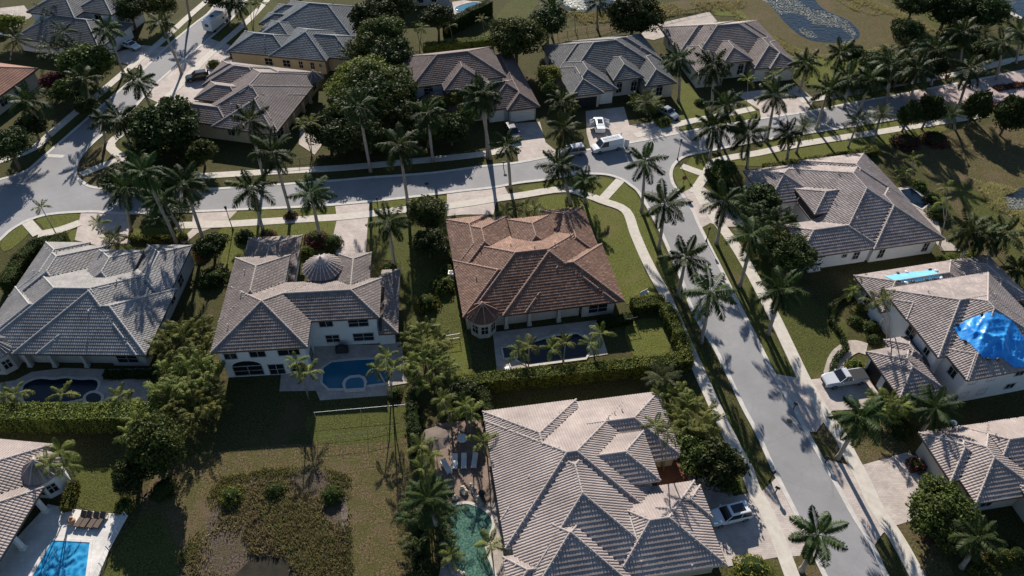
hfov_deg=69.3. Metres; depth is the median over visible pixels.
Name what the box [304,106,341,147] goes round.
broadleaf tree
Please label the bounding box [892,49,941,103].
royal palm
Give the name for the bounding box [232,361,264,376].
window
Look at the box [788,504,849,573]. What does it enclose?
royal palm
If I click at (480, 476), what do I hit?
terrace
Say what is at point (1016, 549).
shrub
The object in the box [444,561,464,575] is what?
rock border
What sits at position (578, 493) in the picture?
house
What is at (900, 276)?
roof tarp
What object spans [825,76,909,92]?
hedge
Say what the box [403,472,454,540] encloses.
royal palm
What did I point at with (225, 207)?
street lamp
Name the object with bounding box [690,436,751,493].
broadleaf tree
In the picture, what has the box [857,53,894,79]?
broadleaf tree
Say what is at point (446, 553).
cluster palm
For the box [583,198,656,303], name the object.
lawn
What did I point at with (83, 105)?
broadleaf tree
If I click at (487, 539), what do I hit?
cluster palm
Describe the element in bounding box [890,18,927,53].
broadleaf tree
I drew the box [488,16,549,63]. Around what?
broadleaf tree
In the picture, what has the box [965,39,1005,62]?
broadleaf tree
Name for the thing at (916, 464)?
shrub
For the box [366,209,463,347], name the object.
lawn
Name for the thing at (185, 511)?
dry lawn
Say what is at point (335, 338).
window
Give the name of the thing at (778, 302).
royal palm
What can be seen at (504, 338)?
terrace
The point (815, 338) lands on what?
lawn
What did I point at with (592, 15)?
dry grass
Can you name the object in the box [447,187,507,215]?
driveway
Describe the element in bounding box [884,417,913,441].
shrub
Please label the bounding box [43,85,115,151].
lawn
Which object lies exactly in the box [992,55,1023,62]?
path
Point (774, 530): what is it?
sidewalk
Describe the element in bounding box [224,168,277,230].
royal palm
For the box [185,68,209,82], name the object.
parked car
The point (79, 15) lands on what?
house
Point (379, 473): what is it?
dry lawn
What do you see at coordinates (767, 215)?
clumping palm
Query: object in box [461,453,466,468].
sun lounger
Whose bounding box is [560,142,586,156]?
parked car
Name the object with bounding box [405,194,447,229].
broadleaf tree
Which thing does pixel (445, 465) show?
sun lounger
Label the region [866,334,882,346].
shrub
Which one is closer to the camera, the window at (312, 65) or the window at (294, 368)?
the window at (294, 368)
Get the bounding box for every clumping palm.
[32,33,83,62]
[109,139,167,171]
[141,196,199,234]
[142,344,225,405]
[144,314,216,372]
[157,379,231,433]
[336,36,367,61]
[391,474,468,547]
[396,504,459,567]
[398,315,454,361]
[399,342,460,395]
[550,92,578,116]
[627,88,664,114]
[651,378,697,419]
[663,390,726,448]
[730,186,773,218]
[742,205,800,234]
[759,232,808,258]
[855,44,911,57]
[863,387,915,423]
[904,37,944,57]
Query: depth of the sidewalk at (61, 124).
146.69 m
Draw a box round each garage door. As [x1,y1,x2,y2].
[491,110,503,121]
[511,109,533,121]
[600,92,612,103]
[753,70,765,81]
[770,69,792,81]
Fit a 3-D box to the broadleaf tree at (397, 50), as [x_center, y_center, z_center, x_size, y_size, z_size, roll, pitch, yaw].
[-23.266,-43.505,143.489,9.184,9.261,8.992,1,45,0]
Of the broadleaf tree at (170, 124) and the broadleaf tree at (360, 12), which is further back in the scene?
the broadleaf tree at (360, 12)
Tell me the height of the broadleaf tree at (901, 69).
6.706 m
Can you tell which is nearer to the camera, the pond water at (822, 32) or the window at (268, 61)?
the window at (268, 61)
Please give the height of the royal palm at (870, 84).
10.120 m
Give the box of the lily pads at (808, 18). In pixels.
[763,0,855,37]
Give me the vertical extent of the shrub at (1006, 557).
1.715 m
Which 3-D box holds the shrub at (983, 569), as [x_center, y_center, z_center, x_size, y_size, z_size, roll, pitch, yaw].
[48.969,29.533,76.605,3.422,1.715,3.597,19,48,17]
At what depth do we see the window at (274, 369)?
94.06 m
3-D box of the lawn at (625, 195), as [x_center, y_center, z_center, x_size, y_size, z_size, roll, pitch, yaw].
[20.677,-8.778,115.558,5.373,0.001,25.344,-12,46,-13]
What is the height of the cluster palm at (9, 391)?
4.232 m
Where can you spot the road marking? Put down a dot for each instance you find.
(55, 155)
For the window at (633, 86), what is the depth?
143.74 m
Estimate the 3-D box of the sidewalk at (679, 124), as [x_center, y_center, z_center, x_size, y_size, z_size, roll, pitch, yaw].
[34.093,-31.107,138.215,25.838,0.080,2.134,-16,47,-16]
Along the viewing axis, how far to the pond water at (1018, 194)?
122.91 m
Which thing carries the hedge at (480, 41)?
on the ground at (262, 410)
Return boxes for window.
[0,97,8,107]
[0,358,13,369]
[45,482,59,493]
[94,14,101,19]
[115,356,139,362]
[171,296,176,306]
[177,273,184,288]
[222,353,238,359]
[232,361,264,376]
[248,351,266,357]
[264,58,273,65]
[267,363,286,374]
[276,127,283,139]
[276,349,300,355]
[282,59,290,67]
[289,362,306,373]
[298,61,303,68]
[309,62,315,69]
[309,343,313,363]
[318,322,333,327]
[325,334,340,342]
[347,320,368,327]
[352,332,374,341]
[424,87,432,94]
[472,324,477,333]
[481,326,488,334]
[491,321,495,332]
[588,304,607,313]
[615,82,622,92]
[630,80,636,91]
[655,86,662,95]
[736,64,743,74]
[851,251,860,259]
[862,294,871,306]
[876,249,885,258]
[904,324,916,340]
[920,242,930,251]
[922,345,930,356]
[946,365,957,379]
[978,502,993,507]
[1003,382,1016,389]
[1013,371,1023,376]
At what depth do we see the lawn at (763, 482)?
91.68 m
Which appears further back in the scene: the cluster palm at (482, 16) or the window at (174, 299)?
the cluster palm at (482, 16)
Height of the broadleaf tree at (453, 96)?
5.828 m
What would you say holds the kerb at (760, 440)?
on the ground at (262, 410)
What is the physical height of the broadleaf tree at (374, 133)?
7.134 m
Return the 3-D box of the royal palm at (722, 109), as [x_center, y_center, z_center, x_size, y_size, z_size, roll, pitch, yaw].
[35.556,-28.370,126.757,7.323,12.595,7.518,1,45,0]
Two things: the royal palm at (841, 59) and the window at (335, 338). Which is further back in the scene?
the royal palm at (841, 59)
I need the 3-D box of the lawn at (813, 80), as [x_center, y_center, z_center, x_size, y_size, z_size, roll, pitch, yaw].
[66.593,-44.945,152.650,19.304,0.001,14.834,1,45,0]
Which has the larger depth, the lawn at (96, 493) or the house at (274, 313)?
the house at (274, 313)
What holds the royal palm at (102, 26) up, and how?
on the ground at (262, 410)
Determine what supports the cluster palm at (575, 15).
on the ground at (262, 410)
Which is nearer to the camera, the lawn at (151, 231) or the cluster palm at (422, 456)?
the cluster palm at (422, 456)
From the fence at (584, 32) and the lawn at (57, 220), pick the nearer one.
the lawn at (57, 220)
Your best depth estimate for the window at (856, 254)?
109.78 m
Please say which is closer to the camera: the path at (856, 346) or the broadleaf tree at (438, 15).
the path at (856, 346)
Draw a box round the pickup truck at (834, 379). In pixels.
[821,367,869,388]
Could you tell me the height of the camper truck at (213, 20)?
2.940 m
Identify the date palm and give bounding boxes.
[633,88,659,116]
[640,358,682,399]
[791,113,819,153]
[865,101,895,142]
[892,33,918,55]
[939,101,966,130]
[973,23,997,39]
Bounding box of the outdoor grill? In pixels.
[335,344,348,353]
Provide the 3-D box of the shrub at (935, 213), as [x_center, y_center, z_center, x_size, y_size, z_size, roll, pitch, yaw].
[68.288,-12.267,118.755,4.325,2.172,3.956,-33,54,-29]
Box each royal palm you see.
[1,79,52,137]
[63,63,104,115]
[87,108,118,143]
[89,14,125,73]
[98,100,135,149]
[99,166,152,231]
[116,151,178,243]
[121,64,158,108]
[141,180,183,234]
[144,7,182,73]
[158,160,210,236]
[186,0,191,19]
[218,0,248,29]
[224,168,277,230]
[228,98,272,179]
[247,126,296,211]
[286,172,336,233]
[338,87,378,172]
[365,200,413,267]
[375,122,425,204]
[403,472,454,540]
[409,97,446,162]
[454,75,501,159]
[465,71,503,159]
[488,128,522,189]
[534,147,580,205]
[537,0,568,37]
[544,84,580,133]
[545,110,582,150]
[570,165,602,203]
[585,0,610,29]
[624,141,669,211]
[641,178,692,249]
[657,235,710,296]
[658,42,695,101]
[680,265,737,344]
[690,48,733,113]
[691,108,735,160]
[699,178,747,245]
[703,89,746,152]
[724,213,776,287]
[725,113,771,168]
[753,75,797,142]
[754,265,810,335]
[772,117,803,159]
[787,47,822,91]
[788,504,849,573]
[805,72,848,129]
[823,36,864,79]
[827,394,891,460]
[830,58,870,108]
[848,60,890,113]
[870,45,912,104]
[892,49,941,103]
[906,382,965,432]
[912,30,957,85]
[943,16,982,61]
[944,206,997,258]
[946,49,994,104]
[947,514,1008,569]
[960,215,1008,256]
[980,27,1023,79]
[984,214,1023,257]
[997,15,1023,63]
[1001,255,1023,285]
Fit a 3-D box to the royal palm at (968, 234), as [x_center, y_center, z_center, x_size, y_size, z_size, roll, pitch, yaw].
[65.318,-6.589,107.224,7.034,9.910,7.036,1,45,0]
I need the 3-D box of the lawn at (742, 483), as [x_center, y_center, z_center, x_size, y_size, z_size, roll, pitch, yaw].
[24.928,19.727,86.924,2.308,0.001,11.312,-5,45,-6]
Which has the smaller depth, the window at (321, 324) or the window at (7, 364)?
the window at (7, 364)
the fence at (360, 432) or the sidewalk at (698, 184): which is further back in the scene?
the sidewalk at (698, 184)
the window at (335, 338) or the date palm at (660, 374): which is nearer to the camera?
the date palm at (660, 374)
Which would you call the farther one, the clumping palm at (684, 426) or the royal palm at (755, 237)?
the royal palm at (755, 237)
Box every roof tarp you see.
[886,270,941,282]
[953,312,1023,367]
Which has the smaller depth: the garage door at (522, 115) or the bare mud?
the bare mud
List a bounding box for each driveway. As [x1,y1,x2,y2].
[75,213,130,245]
[114,45,163,68]
[148,39,233,101]
[181,211,236,243]
[334,203,368,254]
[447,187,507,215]
[514,122,554,160]
[586,107,631,145]
[629,119,680,140]
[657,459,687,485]
[683,187,744,226]
[693,470,804,565]
[735,85,811,117]
[776,374,877,431]
[825,452,927,544]
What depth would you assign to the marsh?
79.56 m
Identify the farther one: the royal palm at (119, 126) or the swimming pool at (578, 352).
the royal palm at (119, 126)
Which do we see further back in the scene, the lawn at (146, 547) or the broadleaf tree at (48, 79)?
the broadleaf tree at (48, 79)
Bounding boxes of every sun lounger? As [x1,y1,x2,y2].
[73,510,86,528]
[79,510,93,528]
[86,511,99,529]
[92,511,107,529]
[440,458,452,474]
[452,453,457,469]
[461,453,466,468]
[471,452,477,467]
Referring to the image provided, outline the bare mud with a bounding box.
[340,481,351,575]
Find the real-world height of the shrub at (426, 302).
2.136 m
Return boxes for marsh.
[178,470,352,575]
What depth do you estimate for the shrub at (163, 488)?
82.12 m
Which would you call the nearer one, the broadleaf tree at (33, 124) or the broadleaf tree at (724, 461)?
the broadleaf tree at (724, 461)
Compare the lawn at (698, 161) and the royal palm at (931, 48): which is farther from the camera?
the royal palm at (931, 48)
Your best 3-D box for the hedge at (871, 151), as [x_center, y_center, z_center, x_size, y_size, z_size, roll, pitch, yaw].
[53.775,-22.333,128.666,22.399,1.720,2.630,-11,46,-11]
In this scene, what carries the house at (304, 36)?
on the ground at (262, 410)
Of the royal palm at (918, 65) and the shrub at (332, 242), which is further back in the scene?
the royal palm at (918, 65)
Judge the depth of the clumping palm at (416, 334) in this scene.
95.36 m
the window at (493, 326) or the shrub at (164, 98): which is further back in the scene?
the shrub at (164, 98)
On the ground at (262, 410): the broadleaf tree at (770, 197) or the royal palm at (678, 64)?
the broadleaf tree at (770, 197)
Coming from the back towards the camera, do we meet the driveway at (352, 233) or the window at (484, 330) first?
the driveway at (352, 233)
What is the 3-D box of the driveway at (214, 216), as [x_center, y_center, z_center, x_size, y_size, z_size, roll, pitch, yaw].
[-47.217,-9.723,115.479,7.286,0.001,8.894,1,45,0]
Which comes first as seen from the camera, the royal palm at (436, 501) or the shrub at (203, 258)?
the royal palm at (436, 501)
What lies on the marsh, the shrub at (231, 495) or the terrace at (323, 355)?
the shrub at (231, 495)
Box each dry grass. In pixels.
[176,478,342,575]
[563,0,746,25]
[722,0,938,58]
[974,179,1023,252]
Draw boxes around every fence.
[93,511,126,574]
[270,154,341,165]
[316,422,405,440]
[557,24,611,37]
[664,5,712,18]
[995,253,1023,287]
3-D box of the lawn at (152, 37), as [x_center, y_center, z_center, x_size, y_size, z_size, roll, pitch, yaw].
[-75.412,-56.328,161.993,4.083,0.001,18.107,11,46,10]
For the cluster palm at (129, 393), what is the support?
on the ground at (262, 410)
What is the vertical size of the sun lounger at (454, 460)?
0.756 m
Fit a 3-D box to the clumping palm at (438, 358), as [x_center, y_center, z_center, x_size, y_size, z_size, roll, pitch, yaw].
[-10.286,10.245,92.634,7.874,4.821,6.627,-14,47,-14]
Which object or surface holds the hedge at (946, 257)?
on the ground at (262, 410)
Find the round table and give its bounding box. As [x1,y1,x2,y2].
[457,434,467,442]
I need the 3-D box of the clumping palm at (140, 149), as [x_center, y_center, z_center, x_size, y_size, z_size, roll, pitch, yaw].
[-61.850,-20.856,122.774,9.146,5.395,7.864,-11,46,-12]
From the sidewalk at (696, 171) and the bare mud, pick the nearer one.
the bare mud
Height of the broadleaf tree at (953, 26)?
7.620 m
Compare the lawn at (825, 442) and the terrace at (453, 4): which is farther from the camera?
the terrace at (453, 4)
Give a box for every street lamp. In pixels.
[224,206,233,230]
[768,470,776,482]
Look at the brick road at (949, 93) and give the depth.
147.03 m
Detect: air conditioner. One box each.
[448,270,454,278]
[814,263,820,271]
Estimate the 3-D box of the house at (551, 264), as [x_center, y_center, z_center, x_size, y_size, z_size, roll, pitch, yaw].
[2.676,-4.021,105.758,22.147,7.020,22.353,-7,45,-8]
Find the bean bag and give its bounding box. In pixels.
[66,516,75,524]
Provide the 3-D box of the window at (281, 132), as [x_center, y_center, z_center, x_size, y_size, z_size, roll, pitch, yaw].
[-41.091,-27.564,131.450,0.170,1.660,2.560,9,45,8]
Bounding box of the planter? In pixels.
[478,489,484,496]
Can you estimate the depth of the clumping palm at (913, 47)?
149.23 m
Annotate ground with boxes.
[0,0,1023,575]
[913,124,1023,284]
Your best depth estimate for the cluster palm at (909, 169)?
124.10 m
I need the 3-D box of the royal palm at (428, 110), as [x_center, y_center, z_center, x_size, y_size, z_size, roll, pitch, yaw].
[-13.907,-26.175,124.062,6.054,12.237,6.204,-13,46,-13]
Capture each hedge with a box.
[0,232,71,293]
[0,400,168,434]
[59,478,80,512]
[102,367,155,380]
[128,232,188,243]
[405,391,421,456]
[409,529,431,575]
[423,35,493,53]
[442,0,493,37]
[453,300,693,392]
[477,383,492,425]
[596,312,633,329]
[628,293,666,315]
[704,167,732,192]
[762,145,879,167]
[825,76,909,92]
[828,289,853,371]
[933,250,980,262]
[950,22,979,40]
[992,81,1023,90]
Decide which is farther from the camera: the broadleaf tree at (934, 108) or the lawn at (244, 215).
the broadleaf tree at (934, 108)
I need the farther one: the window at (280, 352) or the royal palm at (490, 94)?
the royal palm at (490, 94)
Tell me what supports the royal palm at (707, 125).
on the ground at (262, 410)
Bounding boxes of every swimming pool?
[19,376,100,403]
[29,538,92,575]
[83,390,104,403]
[320,357,391,390]
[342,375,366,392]
[440,501,497,575]
[454,1,480,12]
[501,345,517,360]
[515,332,591,366]
[899,187,930,209]
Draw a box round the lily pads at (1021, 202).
[1004,197,1023,208]
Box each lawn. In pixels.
[0,225,28,250]
[36,214,80,233]
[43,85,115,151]
[43,104,57,120]
[68,229,76,241]
[72,467,118,512]
[77,144,124,186]
[104,512,177,575]
[120,136,165,161]
[130,228,191,236]
[136,444,317,569]
[143,15,185,45]
[143,99,156,107]
[151,18,194,46]
[196,171,353,186]
[213,0,276,44]
[218,221,335,275]
[228,206,335,220]
[306,406,407,444]
[311,406,418,575]
[343,155,506,177]
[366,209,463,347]
[369,196,446,210]
[450,329,471,387]
[480,0,538,36]
[519,177,612,195]
[538,195,583,209]
[543,0,812,86]
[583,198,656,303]
[609,183,676,288]
[625,318,670,355]
[673,167,698,190]
[678,80,707,119]
[680,111,760,129]
[686,153,714,169]
[687,327,769,490]
[702,223,796,377]
[711,6,795,59]
[714,422,746,495]
[726,558,783,575]
[731,126,946,165]
[733,225,847,378]
[740,100,757,108]
[753,118,941,149]
[791,53,860,86]
[793,555,821,575]
[814,426,847,464]
[831,88,897,104]
[850,423,906,464]
[888,0,967,39]
[897,522,953,575]
[949,176,1023,283]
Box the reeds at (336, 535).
[241,490,347,575]
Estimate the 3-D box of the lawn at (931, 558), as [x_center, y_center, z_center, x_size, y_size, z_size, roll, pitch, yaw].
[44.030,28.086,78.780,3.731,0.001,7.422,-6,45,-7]
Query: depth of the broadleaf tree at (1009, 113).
131.53 m
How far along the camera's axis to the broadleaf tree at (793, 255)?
105.57 m
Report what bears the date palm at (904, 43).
on the ground at (262, 410)
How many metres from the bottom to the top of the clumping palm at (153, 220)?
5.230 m
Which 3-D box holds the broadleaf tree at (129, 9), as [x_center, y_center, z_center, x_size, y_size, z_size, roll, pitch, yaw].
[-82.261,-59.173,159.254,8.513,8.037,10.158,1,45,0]
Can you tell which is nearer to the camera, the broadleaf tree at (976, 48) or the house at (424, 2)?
the broadleaf tree at (976, 48)
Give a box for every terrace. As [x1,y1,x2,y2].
[0,5,31,19]
[0,368,150,403]
[0,504,127,575]
[280,341,406,399]
[299,112,321,154]
[435,419,496,506]
[439,502,509,575]
[444,0,471,13]
[493,320,607,370]
[642,12,716,39]
[898,186,958,250]
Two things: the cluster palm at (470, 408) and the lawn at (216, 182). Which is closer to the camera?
the cluster palm at (470, 408)
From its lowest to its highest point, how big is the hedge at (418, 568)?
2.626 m
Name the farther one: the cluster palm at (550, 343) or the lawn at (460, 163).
the lawn at (460, 163)
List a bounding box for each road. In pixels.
[0,0,903,575]
[901,71,1023,108]
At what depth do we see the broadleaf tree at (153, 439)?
80.20 m
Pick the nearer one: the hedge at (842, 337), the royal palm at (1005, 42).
the hedge at (842, 337)
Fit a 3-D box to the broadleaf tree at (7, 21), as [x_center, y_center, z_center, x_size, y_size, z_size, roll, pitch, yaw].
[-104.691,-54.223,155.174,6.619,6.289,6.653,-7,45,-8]
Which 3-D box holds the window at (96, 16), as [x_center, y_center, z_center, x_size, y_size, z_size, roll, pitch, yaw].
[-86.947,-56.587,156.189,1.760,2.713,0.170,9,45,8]
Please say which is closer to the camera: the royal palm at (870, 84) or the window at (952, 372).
the window at (952, 372)
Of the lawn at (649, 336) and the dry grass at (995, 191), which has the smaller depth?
the lawn at (649, 336)
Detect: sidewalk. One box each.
[0,0,205,163]
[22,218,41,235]
[38,220,80,237]
[79,158,125,176]
[106,0,269,159]
[176,186,799,575]
[198,143,521,178]
[599,178,623,200]
[632,106,755,137]
[680,164,704,176]
[689,116,989,193]
[694,189,924,575]
[799,59,1010,102]
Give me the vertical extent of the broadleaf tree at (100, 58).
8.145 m
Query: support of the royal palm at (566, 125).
on the ground at (262, 410)
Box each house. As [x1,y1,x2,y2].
[0,63,39,114]
[0,241,194,374]
[0,439,70,561]
[12,0,145,54]
[186,60,323,146]
[210,234,400,376]
[226,0,357,73]
[403,46,539,122]
[414,0,448,5]
[445,206,624,338]
[482,392,726,575]
[541,33,676,108]
[659,20,800,87]
[743,152,945,269]
[853,254,1023,407]
[915,416,1023,521]
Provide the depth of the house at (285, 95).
134.05 m
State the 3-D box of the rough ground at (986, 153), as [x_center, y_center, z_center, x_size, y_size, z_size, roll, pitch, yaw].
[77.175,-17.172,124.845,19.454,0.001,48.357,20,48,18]
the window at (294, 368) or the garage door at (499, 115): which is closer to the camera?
the window at (294, 368)
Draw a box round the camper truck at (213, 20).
[201,10,227,31]
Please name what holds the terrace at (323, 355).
on the ground at (262, 410)
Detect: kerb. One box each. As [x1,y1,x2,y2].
[0,5,215,179]
[0,172,827,575]
[73,0,1023,189]
[669,103,1000,575]
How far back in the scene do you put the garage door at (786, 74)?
148.33 m
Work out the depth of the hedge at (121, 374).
93.76 m
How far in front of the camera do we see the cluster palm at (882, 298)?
94.31 m
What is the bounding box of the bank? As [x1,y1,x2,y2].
[734,0,959,63]
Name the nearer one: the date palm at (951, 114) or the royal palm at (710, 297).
the royal palm at (710, 297)
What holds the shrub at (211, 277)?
on the ground at (262, 410)
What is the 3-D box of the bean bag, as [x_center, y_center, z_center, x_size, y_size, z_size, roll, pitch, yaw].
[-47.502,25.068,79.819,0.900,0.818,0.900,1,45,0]
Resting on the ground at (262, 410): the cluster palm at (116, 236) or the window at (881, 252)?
the cluster palm at (116, 236)
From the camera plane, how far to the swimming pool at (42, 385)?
92.94 m
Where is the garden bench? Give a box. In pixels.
[640,288,647,295]
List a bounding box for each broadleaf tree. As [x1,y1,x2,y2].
[0,13,28,42]
[0,125,36,170]
[13,112,48,139]
[37,71,66,90]
[46,75,90,103]
[55,42,117,84]
[72,95,100,118]
[97,166,142,194]
[109,0,144,30]
[109,457,152,495]
[122,94,199,153]
[124,410,188,469]
[124,444,180,479]
[140,0,177,21]
[142,169,182,200]
[182,138,218,167]
[191,231,230,259]
[203,0,241,16]
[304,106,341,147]
[316,114,361,153]
[322,87,377,119]
[323,70,358,95]
[335,52,397,74]
[341,60,391,86]
[341,113,394,153]
[343,69,412,110]
[345,30,392,60]
[347,0,400,35]
[355,13,407,39]
[365,86,414,129]
[366,0,419,18]
[369,35,413,66]
[387,63,418,100]
[387,99,428,137]
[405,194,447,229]
[406,112,448,147]
[408,226,445,258]
[418,1,456,40]
[427,95,451,109]
[433,112,469,145]
[443,377,482,419]
[444,91,467,105]
[453,103,478,132]
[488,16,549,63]
[527,4,567,43]
[534,64,562,82]
[540,79,560,103]
[604,0,666,34]
[674,433,710,477]
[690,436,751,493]
[708,158,738,181]
[743,182,782,210]
[754,225,791,258]
[766,233,823,273]
[842,43,864,65]
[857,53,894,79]
[885,52,916,87]
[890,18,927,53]
[891,0,934,18]
[896,100,924,131]
[905,472,981,543]
[914,53,952,86]
[917,93,949,129]
[925,0,978,29]
[931,517,982,555]
[936,24,967,53]
[960,89,993,127]
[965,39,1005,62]
[967,0,1016,30]
[992,93,1023,135]
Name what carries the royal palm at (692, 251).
on the ground at (262, 410)
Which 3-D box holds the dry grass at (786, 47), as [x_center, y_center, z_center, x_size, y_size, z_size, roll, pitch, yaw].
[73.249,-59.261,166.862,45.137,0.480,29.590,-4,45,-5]
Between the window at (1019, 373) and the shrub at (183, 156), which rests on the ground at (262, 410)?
the shrub at (183, 156)
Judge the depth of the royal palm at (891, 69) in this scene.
137.06 m
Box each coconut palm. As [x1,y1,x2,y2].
[0,25,32,59]
[32,3,55,21]
[50,19,80,47]
[841,106,877,147]
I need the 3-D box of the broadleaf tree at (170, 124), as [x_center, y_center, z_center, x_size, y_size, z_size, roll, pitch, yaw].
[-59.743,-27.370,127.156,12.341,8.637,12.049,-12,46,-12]
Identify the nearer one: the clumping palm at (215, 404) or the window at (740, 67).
the clumping palm at (215, 404)
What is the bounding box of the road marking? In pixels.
[46,154,64,157]
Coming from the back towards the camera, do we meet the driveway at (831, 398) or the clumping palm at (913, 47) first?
the clumping palm at (913, 47)
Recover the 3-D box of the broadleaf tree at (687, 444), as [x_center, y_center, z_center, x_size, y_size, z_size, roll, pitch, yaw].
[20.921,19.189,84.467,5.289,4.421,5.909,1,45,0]
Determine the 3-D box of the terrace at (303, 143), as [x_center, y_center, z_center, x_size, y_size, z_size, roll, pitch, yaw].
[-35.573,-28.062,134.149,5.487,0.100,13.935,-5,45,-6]
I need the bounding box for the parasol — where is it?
[421,426,449,451]
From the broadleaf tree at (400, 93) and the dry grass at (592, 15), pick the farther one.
the dry grass at (592, 15)
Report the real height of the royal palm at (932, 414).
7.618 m
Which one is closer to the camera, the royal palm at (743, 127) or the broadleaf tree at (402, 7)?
the royal palm at (743, 127)
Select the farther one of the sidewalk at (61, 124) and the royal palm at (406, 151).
the sidewalk at (61, 124)
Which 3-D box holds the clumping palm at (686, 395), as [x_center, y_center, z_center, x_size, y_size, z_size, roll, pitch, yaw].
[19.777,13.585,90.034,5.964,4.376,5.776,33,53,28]
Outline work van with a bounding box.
[590,132,628,153]
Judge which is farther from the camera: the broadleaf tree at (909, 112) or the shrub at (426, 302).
the broadleaf tree at (909, 112)
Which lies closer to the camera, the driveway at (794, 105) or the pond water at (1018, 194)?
the pond water at (1018, 194)
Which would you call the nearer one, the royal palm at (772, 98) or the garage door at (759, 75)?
the royal palm at (772, 98)
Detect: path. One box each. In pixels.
[823,340,867,372]
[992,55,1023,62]
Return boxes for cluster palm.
[0,381,34,402]
[30,199,55,233]
[33,437,83,482]
[44,380,80,402]
[88,214,112,233]
[99,225,131,249]
[102,381,142,403]
[112,407,149,446]
[244,0,268,30]
[284,351,323,399]
[292,113,320,154]
[365,345,408,399]
[404,432,443,481]
[408,20,428,42]
[431,388,463,427]
[436,539,465,570]
[445,21,457,39]
[452,391,483,434]
[465,427,498,458]
[473,528,506,560]
[475,13,489,29]
[496,200,523,218]
[507,334,539,367]
[517,197,541,216]
[539,331,575,360]
[569,7,581,31]
[578,321,616,357]
[641,412,681,470]
[737,69,757,103]
[759,66,784,99]
[843,273,866,300]
[858,286,895,338]
[865,389,914,423]
[896,151,923,179]
[931,178,957,245]
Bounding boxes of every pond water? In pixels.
[235,556,295,575]
[558,0,612,11]
[766,0,859,42]
[1002,0,1023,22]
[1003,187,1023,211]
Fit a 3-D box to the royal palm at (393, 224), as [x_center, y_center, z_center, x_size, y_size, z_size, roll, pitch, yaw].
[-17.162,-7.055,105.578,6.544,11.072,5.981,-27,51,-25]
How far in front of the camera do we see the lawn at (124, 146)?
130.47 m
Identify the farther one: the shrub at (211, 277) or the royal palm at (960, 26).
the royal palm at (960, 26)
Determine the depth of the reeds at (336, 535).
79.12 m
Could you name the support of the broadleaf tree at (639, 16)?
on the ground at (262, 410)
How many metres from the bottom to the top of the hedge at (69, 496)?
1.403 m
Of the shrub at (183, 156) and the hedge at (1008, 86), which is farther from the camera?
the hedge at (1008, 86)
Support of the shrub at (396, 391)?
on the ground at (262, 410)
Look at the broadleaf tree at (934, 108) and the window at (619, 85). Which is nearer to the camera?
the broadleaf tree at (934, 108)
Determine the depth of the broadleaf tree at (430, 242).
107.70 m
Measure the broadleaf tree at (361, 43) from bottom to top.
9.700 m
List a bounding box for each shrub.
[114,495,137,515]
[149,477,180,502]
[158,96,168,103]
[178,149,199,164]
[192,250,210,259]
[197,268,230,290]
[205,60,220,68]
[217,484,245,509]
[233,229,254,244]
[258,228,277,236]
[262,481,287,503]
[283,210,298,220]
[300,245,316,259]
[302,230,327,250]
[319,483,344,507]
[320,234,343,251]
[373,142,392,157]
[377,261,395,273]
[387,386,403,401]
[414,293,441,314]
[428,273,456,296]
[439,264,454,274]
[655,115,671,127]
[693,98,706,106]
[720,476,741,495]
[731,553,773,575]
[844,358,864,369]
[847,315,863,328]
[854,302,867,314]
[860,319,881,334]
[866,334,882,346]
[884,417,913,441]
[888,132,920,152]
[905,456,927,475]
[908,179,927,192]
[917,130,951,149]
[920,529,936,542]
[922,192,941,204]
[924,204,951,221]
[965,559,1001,575]
[983,546,1018,570]
[1002,540,1023,566]
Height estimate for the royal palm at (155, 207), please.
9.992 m
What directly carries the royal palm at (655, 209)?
on the lawn at (625, 195)
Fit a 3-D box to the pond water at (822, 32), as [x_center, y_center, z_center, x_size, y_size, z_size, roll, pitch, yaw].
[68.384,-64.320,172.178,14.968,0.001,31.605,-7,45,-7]
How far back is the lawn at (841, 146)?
132.49 m
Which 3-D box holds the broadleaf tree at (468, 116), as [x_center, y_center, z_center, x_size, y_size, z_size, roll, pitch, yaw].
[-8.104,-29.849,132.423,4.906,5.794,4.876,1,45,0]
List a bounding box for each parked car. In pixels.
[0,26,17,37]
[120,39,140,50]
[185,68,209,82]
[504,121,519,138]
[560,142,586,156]
[589,117,608,132]
[657,105,679,119]
[709,500,753,527]
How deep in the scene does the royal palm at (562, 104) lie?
129.77 m
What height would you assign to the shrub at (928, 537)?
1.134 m
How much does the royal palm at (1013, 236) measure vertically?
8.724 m
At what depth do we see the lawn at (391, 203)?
120.01 m
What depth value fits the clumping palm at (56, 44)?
146.54 m
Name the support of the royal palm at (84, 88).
on the ground at (262, 410)
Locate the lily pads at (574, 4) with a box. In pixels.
[564,0,614,9]
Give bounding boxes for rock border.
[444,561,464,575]
[451,494,458,500]
[459,485,468,495]
[469,482,483,505]
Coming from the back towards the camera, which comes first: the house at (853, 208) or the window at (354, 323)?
the house at (853, 208)

